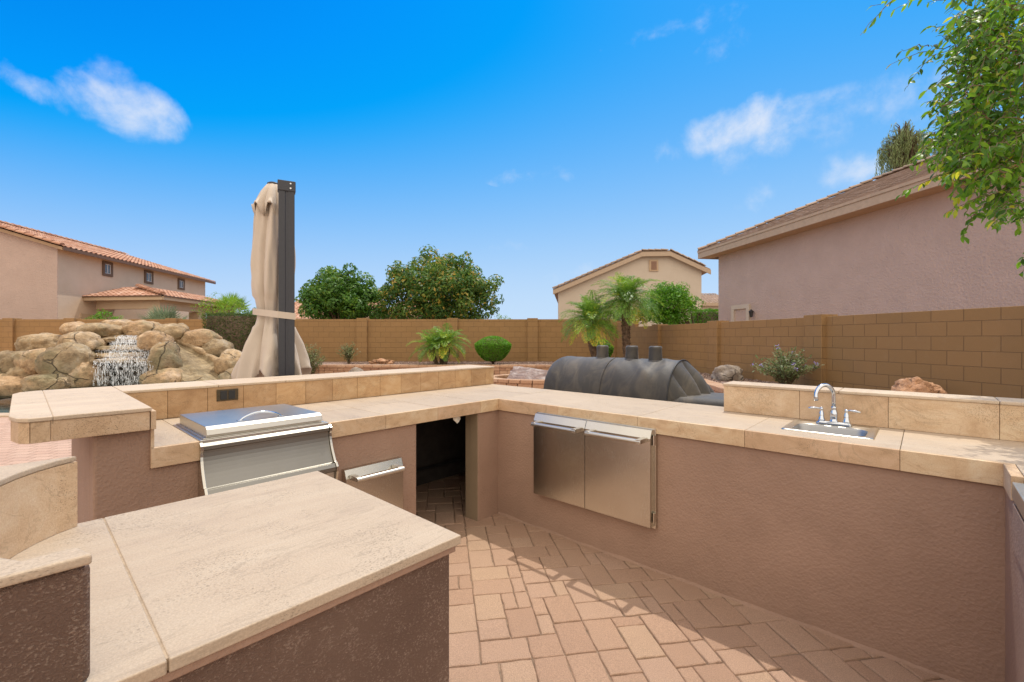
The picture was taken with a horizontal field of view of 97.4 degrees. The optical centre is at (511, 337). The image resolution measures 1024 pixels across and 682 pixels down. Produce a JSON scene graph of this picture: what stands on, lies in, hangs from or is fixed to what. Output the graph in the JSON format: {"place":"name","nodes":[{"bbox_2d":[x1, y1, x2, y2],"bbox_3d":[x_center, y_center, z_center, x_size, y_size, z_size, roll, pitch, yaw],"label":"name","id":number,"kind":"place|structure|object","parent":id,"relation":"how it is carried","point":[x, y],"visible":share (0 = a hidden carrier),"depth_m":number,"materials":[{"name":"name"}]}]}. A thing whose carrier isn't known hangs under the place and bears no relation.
{"place":"outdoors","nodes":[
{"label":"outdoors","id":0,"kind":"place"},
{"bbox_2d":[0,398,11,412],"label":"pool water","id":1,"kind":"structure","parent":0,"point":[5,404],"depth_m":10.09,"materials":[{"name":"teal liquid"}]},
{"bbox_2d":[0,319,241,399],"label":"rock waterfall","id":2,"kind":"object","parent":1,"relation":"on","point":[105,353],"visible":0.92,"depth_m":10.40,"materials":[{"name":"brown stone"}]},
{"bbox_2d":[0,417,71,465],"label":"pool deck","id":3,"kind":"structure","parent":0,"point":[11,453],"depth_m":5.69,"materials":[{"name":"concrete"}]},
{"bbox_2d":[0,413,8,416],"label":"pool coping","id":4,"kind":"object","parent":3,"relation":"on","point":[4,414],"depth_m":8.05,"materials":[{"name":"beige stone"}]},
{"bbox_2d":[201,312,256,351],"bbox_3d":[-9.025,0.295,14.898,1.888,2.268,1.135,0,0,0],"label":"clipped hedge","id":5,"kind":"object","parent":3,"relation":"on","point":[235,329],"visible":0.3,"depth_m":14.48,"materials":[{"name":"green plant"}]},
{"bbox_2d":[231,179,311,378],"bbox_3d":[-2.074,-0.002,3.984,0.732,2.804,0.862,0,0,-28],"label":"folded patio umbrella","id":6,"kind":"object","parent":3,"relation":"on","point":[274,345],"visible":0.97,"depth_m":3.89,"materials":[{"name":"beige fabric"}]},
{"bbox_2d":[0,318,614,361],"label":"block wall","id":7,"kind":"structure","parent":3,"relation":"on","point":[533,339],"depth_m":17.70,"materials":[{"name":"brown brick"}]},
{"bbox_2d":[305,342,326,373],"bbox_3d":[-6.354,0.767,14.196,0.851,1.273,0.762,0,0,0],"label":"oleander shrub","id":8,"kind":"object","parent":3,"relation":"on","point":[312,358],"visible":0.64,"depth_m":14.16,"materials":[{"name":"green plant"}]},
{"bbox_2d":[349,367,362,371],"bbox_3d":[-4.619,1.175,13.298,0.745,0.616,0.584,0,0,0],"label":"boulder","id":9,"kind":"object","parent":3,"relation":"on","point":[355,369],"visible":0.12,"depth_m":13.24,"materials":[{"name":"beige stone"}]},
{"bbox_2d":[315,364,723,392],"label":"retaining wall","id":10,"kind":"structure","parent":3,"relation":"on","point":[716,387],"depth_m":14.84,"materials":[{"name":"beige stone"}]},
{"bbox_2d":[494,374,544,388],"bbox_3d":[0.909,1.248,12.500,3.349,0.337,2.269,0,0,0],"label":"ring planter","id":11,"kind":"object","parent":3,"relation":"on","point":[501,379],"visible":0.23,"depth_m":11.54,"materials":[{"name":"brown brick"}]},
{"bbox_2d":[605,304,649,323],"bbox_3d":[4.883,0.009,19.099,2.244,2.887,1.391,0,0,0],"label":"shrub","id":12,"kind":"object","parent":3,"relation":"on","point":[644,318],"visible":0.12,"depth_m":18.91,"materials":[{"name":"green plant"}]},
{"bbox_2d":[637,280,705,324],"bbox_3d":[6.045,-0.363,17.153,2.415,3.632,1.893,0,0,27],"label":"bushy shrub","id":13,"kind":"object","parent":3,"relation":"on","point":[679,298],"visible":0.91,"depth_m":16.82,"materials":[{"name":"green plant"}]},
{"bbox_2d":[426,472,941,681],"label":"paver sand joints","id":14,"kind":"object","parent":3,"relation":"on","point":[464,474],"depth_m":2.23,"materials":[{"name":"beige sand"}]},
{"bbox_2d":[688,308,717,323],"bbox_3d":[8.752,0.067,20.001,1.678,2.763,0.964,0,0,0],"label":"clipped hedge","id":15,"kind":"object","parent":3,"relation":"on","point":[705,315],"visible":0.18,"depth_m":19.68,"materials":[{"name":"green plant"}]},
{"bbox_2d":[613,306,1023,398],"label":"block wall","id":16,"kind":"structure","parent":3,"relation":"on","point":[976,352],"depth_m":7.36,"materials":[{"name":"brown brick"}]},
{"bbox_2d":[242,307,253,313],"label":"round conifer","id":17,"kind":"object","parent":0,"point":[251,312],"visible":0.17,"depth_m":25.81,"materials":[{"name":"green plant"}]},
{"bbox_2d":[295,299,390,318],"bbox_3d":[-15.460,-1.029,40.725,7.800,4.857,9.550,0,0,0],"label":"bungalow","id":18,"kind":"object","parent":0,"point":[297,305],"visible":0.03,"depth_m":38.42,"materials":[{"name":"beige paint"}]},
{"bbox_2d":[0,0,1023,318],"label":"sky","id":19,"kind":"structure","parent":0,"point":[551,143],"materials":[{"name":"blue"}]},
{"bbox_2d":[315,361,778,383],"bbox_3d":[-0.598,1.170,9.345,15.204,0.460,16.690,0,0,0],"label":"gravel bed","id":20,"kind":"object","parent":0,"point":[330,363],"visible":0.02,"depth_m":16.41,"materials":[{"name":"brown gravel"}]},
{"bbox_2d":[336,342,357,363],"bbox_3d":[-5.816,0.534,15.964,0.777,0.821,0.723,0,0,0],"label":"young shrub","id":21,"kind":"object","parent":20,"relation":"on","point":[347,353],"visible":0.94,"depth_m":15.94,"materials":[{"name":"green plant"}]},
{"bbox_2d":[369,358,394,364],"bbox_3d":[-4.622,0.844,15.914,0.920,0.249,0.536,0,0,0],"label":"boulder","id":22,"kind":"object","parent":20,"relation":"on","point":[380,361],"visible":0.73,"depth_m":15.77,"materials":[{"name":"brown stone"}]},
{"bbox_2d":[406,323,470,364],"bbox_3d":[-2.531,0.232,15.479,2.240,1.491,1.792,0,0,-27],"label":"pygmy date palm","id":23,"kind":"object","parent":20,"relation":"on","point":[441,341],"visible":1,"depth_m":15.32,"materials":[{"name":"green plant"}]},
{"bbox_2d":[474,336,511,363],"bbox_3d":[-0.662,0.444,15.698,1.318,1.053,1.318,0,0,0],"label":"topiary shrub","id":24,"kind":"object","parent":20,"relation":"on","point":[492,349],"visible":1,"depth_m":15.29,"materials":[{"name":"green plant"}]},
{"bbox_2d":[559,290,623,356],"bbox_3d":[2.433,-0.246,13.900,2.051,2.434,2.065,0,0,0],"label":"pygmy date palm","id":25,"kind":"object","parent":20,"relation":"on","point":[586,316],"visible":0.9,"depth_m":13.71,"materials":[{"name":"green plant"}]},
{"bbox_2d":[596,339,613,356],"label":"topiary shrub","id":26,"kind":"object","parent":20,"relation":"on","point":[610,349],"visible":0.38,"depth_m":16.00,"materials":[{"name":"green plant"}]},
{"bbox_2d":[591,272,663,357],"bbox_3d":[3.432,-0.502,13.424,2.114,2.908,2.220,0,0,0],"label":"pygmy date palm","id":27,"kind":"object","parent":20,"relation":"on","point":[626,289],"visible":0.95,"depth_m":13.21,"materials":[{"name":"green plant"}]},
{"bbox_2d":[711,365,743,380],"bbox_3d":[4.789,0.812,9.990,0.638,0.440,0.622,0,0,0],"label":"boulder","id":28,"kind":"object","parent":20,"relation":"on","point":[726,372],"visible":0.73,"depth_m":9.81,"materials":[{"name":"beige stone"}]},
{"bbox_2d":[751,344,823,384],"bbox_3d":[5.035,0.531,8.254,1.228,0.849,0.968,0,0,-24],"label":"flowering shrub","id":29,"kind":"object","parent":20,"relation":"on","point":[781,370],"visible":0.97,"depth_m":8.14,"materials":[{"name":"green plant"}]},
{"bbox_2d":[891,377,947,393],"bbox_3d":[5.567,0.783,6.199,0.735,0.504,0.552,0,0,-23],"label":"boulder","id":30,"kind":"object","parent":20,"relation":"on","point":[916,384],"visible":0.37,"depth_m":6.09,"materials":[{"name":"brown stone"}]},
{"bbox_2d":[862,0,1023,276],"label":"overhanging tree","id":31,"kind":"object","parent":20,"relation":"on","point":[972,125],"visible":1,"depth_m":2.54,"materials":[{"name":"green plant"}]},
{"bbox_2d":[552,249,710,326],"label":"stucco house","id":32,"kind":"structure","parent":0,"point":[670,265],"depth_m":30.00,"materials":[{"name":"beige paint"}]},
{"bbox_2d":[416,476,952,681],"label":"patio pavers","id":33,"kind":"object","parent":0,"point":[733,646],"visible":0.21,"depth_m":2.19,"materials":[{"name":"beige brick"}]},
{"bbox_2d":[0,456,460,681],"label":"island counter","id":34,"kind":"object","parent":33,"relation":"on","point":[316,576],"visible":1,"depth_m":0.94,"materials":[{"name":"paint"}]},
{"bbox_2d":[9,365,1023,681],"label":"outdoor kitchen counter","id":35,"kind":"object","parent":33,"relation":"on","point":[899,537],"visible":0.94,"depth_m":2.32,"materials":[{"name":"paint"}]},
{"bbox_2d":[172,404,338,496],"bbox_3d":[-1.414,0.692,2.481,0.670,0.616,0.626,0,0,43],"label":"drop in ice chest","id":36,"kind":"object","parent":35,"relation":"on","point":[243,447],"visible":0.69,"depth_m":2.30,"materials":[{"name":"metal"}]},
{"bbox_2d":[453,416,459,422],"bbox_3d":[-0.403,0.592,3.285,0.010,0.068,0.077,0,0,43],"label":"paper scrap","id":37,"kind":"object","parent":35,"relation":"hanging from","point":[456,419],"visible":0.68,"depth_m":3.29,"materials":[{"name":"beige paper"}]},
{"bbox_2d":[531,413,586,508],"bbox_3d":[0.309,0.839,3.101,0.437,0.582,0.157,0,0,43],"label":"access door","id":38,"kind":"structure","parent":35,"relation":"in","point":[559,441],"depth_m":3.09,"materials":[{"name":"metal"}]},
{"bbox_2d":[584,420,655,527],"bbox_3d":[0.645,0.839,2.793,0.470,0.582,0.157,0,0,43],"label":"access door","id":39,"kind":"structure","parent":35,"relation":"in","point":[618,458],"depth_m":2.78,"materials":[{"name":"metal"}]},
{"bbox_2d":[781,419,879,439],"bbox_3d":[1.687,0.552,2.384,0.386,0.152,0.380,0,0,43],"label":"bar sink","id":40,"kind":"object","parent":35,"relation":"in","point":[853,431],"visible":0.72,"depth_m":2.40,"materials":[{"name":"metal"}]},
{"bbox_2d":[808,383,860,426],"bbox_3d":[1.762,0.363,2.468,0.217,0.228,0.112,0,0,18],"label":"bar faucet","id":41,"kind":"object","parent":40,"relation":"on","point":[833,420],"visible":1,"depth_m":2.46,"materials":[{"name":"silver metal"}]},
{"bbox_2d":[543,345,723,406],"bbox_3d":[1.298,0.737,4.039,2.090,1.326,0.728,0,0,43],"label":"covered smoker grill","id":42,"kind":"object","parent":33,"relation":"on","point":[654,376],"visible":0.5,"depth_m":3.96,"materials":[{"name":"grey fabric"}]},
{"bbox_2d":[927,111,994,156],"bbox_3d":[27.238,-6.360,27.019,3.516,15.627,3.494,0,0,0],"label":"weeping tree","id":43,"kind":"object","parent":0,"point":[935,151],"visible":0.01,"depth_m":27.51,"materials":[{"name":"green plant"}]},
{"label":"ground","id":44,"kind":"structure","parent":0,"visible":0},
{"bbox_2d":[85,308,122,318],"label":"clipped shrub","id":45,"kind":"object","parent":44,"relation":"on","point":[104,314],"visible":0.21,"depth_m":19.89,"materials":[{"name":"green plant"}]},
{"bbox_2d":[0,220,242,318],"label":"stucco house","id":46,"kind":"structure","parent":44,"relation":"on","point":[44,275],"depth_m":22.27,"materials":[{"name":"beige paint"}]},
{"bbox_2d":[80,313,96,318],"bbox_3d":[-21.393,-0.500,22.742,0.050,1.400,1.000,0,0,-7],"label":"garden door","id":47,"kind":"structure","parent":46,"relation":"in","point":[83,316],"depth_m":22.61,"materials":[{"name":"paint"}]},
{"bbox_2d":[102,261,112,276],"bbox_3d":[-21.551,-3.664,23.987,0.060,0.773,0.699,0,0,-7],"label":"window","id":48,"kind":"structure","parent":46,"relation":"in","point":[107,267],"depth_m":23.97,"materials":[{"name":"white glass"}]},
{"bbox_2d":[144,270,153,283],"bbox_3d":[-21.977,-3.661,27.233,0.060,0.787,0.766,0,0,-7],"label":"window","id":49,"kind":"structure","parent":46,"relation":"in","point":[148,275],"depth_m":27.22,"materials":[{"name":"white glass"}]},
{"bbox_2d":[178,278,184,289],"bbox_3d":[-22.403,-3.623,30.482,0.060,0.745,0.734,0,0,-7],"label":"window","id":50,"kind":"structure","parent":46,"relation":"in","point":[181,282],"depth_m":30.52,"materials":[{"name":"white glass"}]},
{"bbox_2d":[137,305,189,318],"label":"fan palm","id":51,"kind":"object","parent":44,"relation":"on","point":[159,314],"visible":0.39,"depth_m":18.95,"materials":[{"name":"green plant"}]},
{"bbox_2d":[191,291,247,318],"bbox_3d":[-13.269,-0.314,20.465,2.330,3.533,1.650,0,0,0],"label":"feathery tree","id":52,"kind":"object","parent":44,"relation":"on","point":[233,307],"visible":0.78,"depth_m":20.43,"materials":[{"name":"green plant"}]},
{"bbox_2d":[210,291,250,312],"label":"tree","id":53,"kind":"object","parent":44,"relation":"on","point":[229,297],"visible":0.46,"depth_m":26.70,"materials":[{"name":"green plant"}]},
{"bbox_2d":[295,262,389,318],"bbox_3d":[-7.905,-0.999,21.032,3.665,4.911,3.721,0,0,-43],"label":"citrus tree","id":54,"kind":"object","parent":44,"relation":"on","point":[335,294],"visible":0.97,"depth_m":20.26,"materials":[{"name":"green plant"}]},
{"bbox_2d":[374,244,504,318],"bbox_3d":[-3.328,-1.453,20.893,5.971,5.821,4.456,0,0,0],"label":"mango tree","id":55,"kind":"object","parent":44,"relation":"on","point":[448,287],"visible":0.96,"depth_m":20.11,"materials":[{"name":"green plant"}]},
{"bbox_2d":[701,293,717,311],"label":"bungalow","id":56,"kind":"object","parent":44,"relation":"on","point":[711,300],"visible":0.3,"depth_m":45.05,"materials":[{"name":"paint"}]},
{"bbox_2d":[697,123,1023,321],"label":"stucco house","id":57,"kind":"structure","parent":44,"relation":"on","point":[870,246],"depth_m":11.94,"materials":[{"name":"paint"}]},
{"bbox_2d":[731,304,749,321],"bbox_3d":[8.678,-0.376,17.097,0.070,1.752,1.030,0,0,-9],"label":"window","id":58,"kind":"structure","parent":57,"relation":"in","point":[738,312],"depth_m":17.10,"materials":[{"name":"paint"}]},
{"bbox_2d":[874,119,931,176],"bbox_3d":[22.701,-5.543,25.957,2.539,13.994,2.622,0,0,0],"label":"weeping tree","id":59,"kind":"object","parent":44,"relation":"on","point":[901,151],"visible":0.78,"depth_m":25.61,"materials":[{"name":"green plant"}]},
{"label":"planter soil","id":60,"kind":"structure","parent":0,"visible":0},
{"bbox_2d":[507,366,547,379],"bbox_3d":[0.419,1.147,12.350,1.249,0.669,1.000,0,0,0],"label":"slab boulder","id":61,"kind":"object","parent":60,"relation":"on","point":[518,372],"visible":0.43,"depth_m":12.52,"materials":[{"name":"stone"}]}
]}

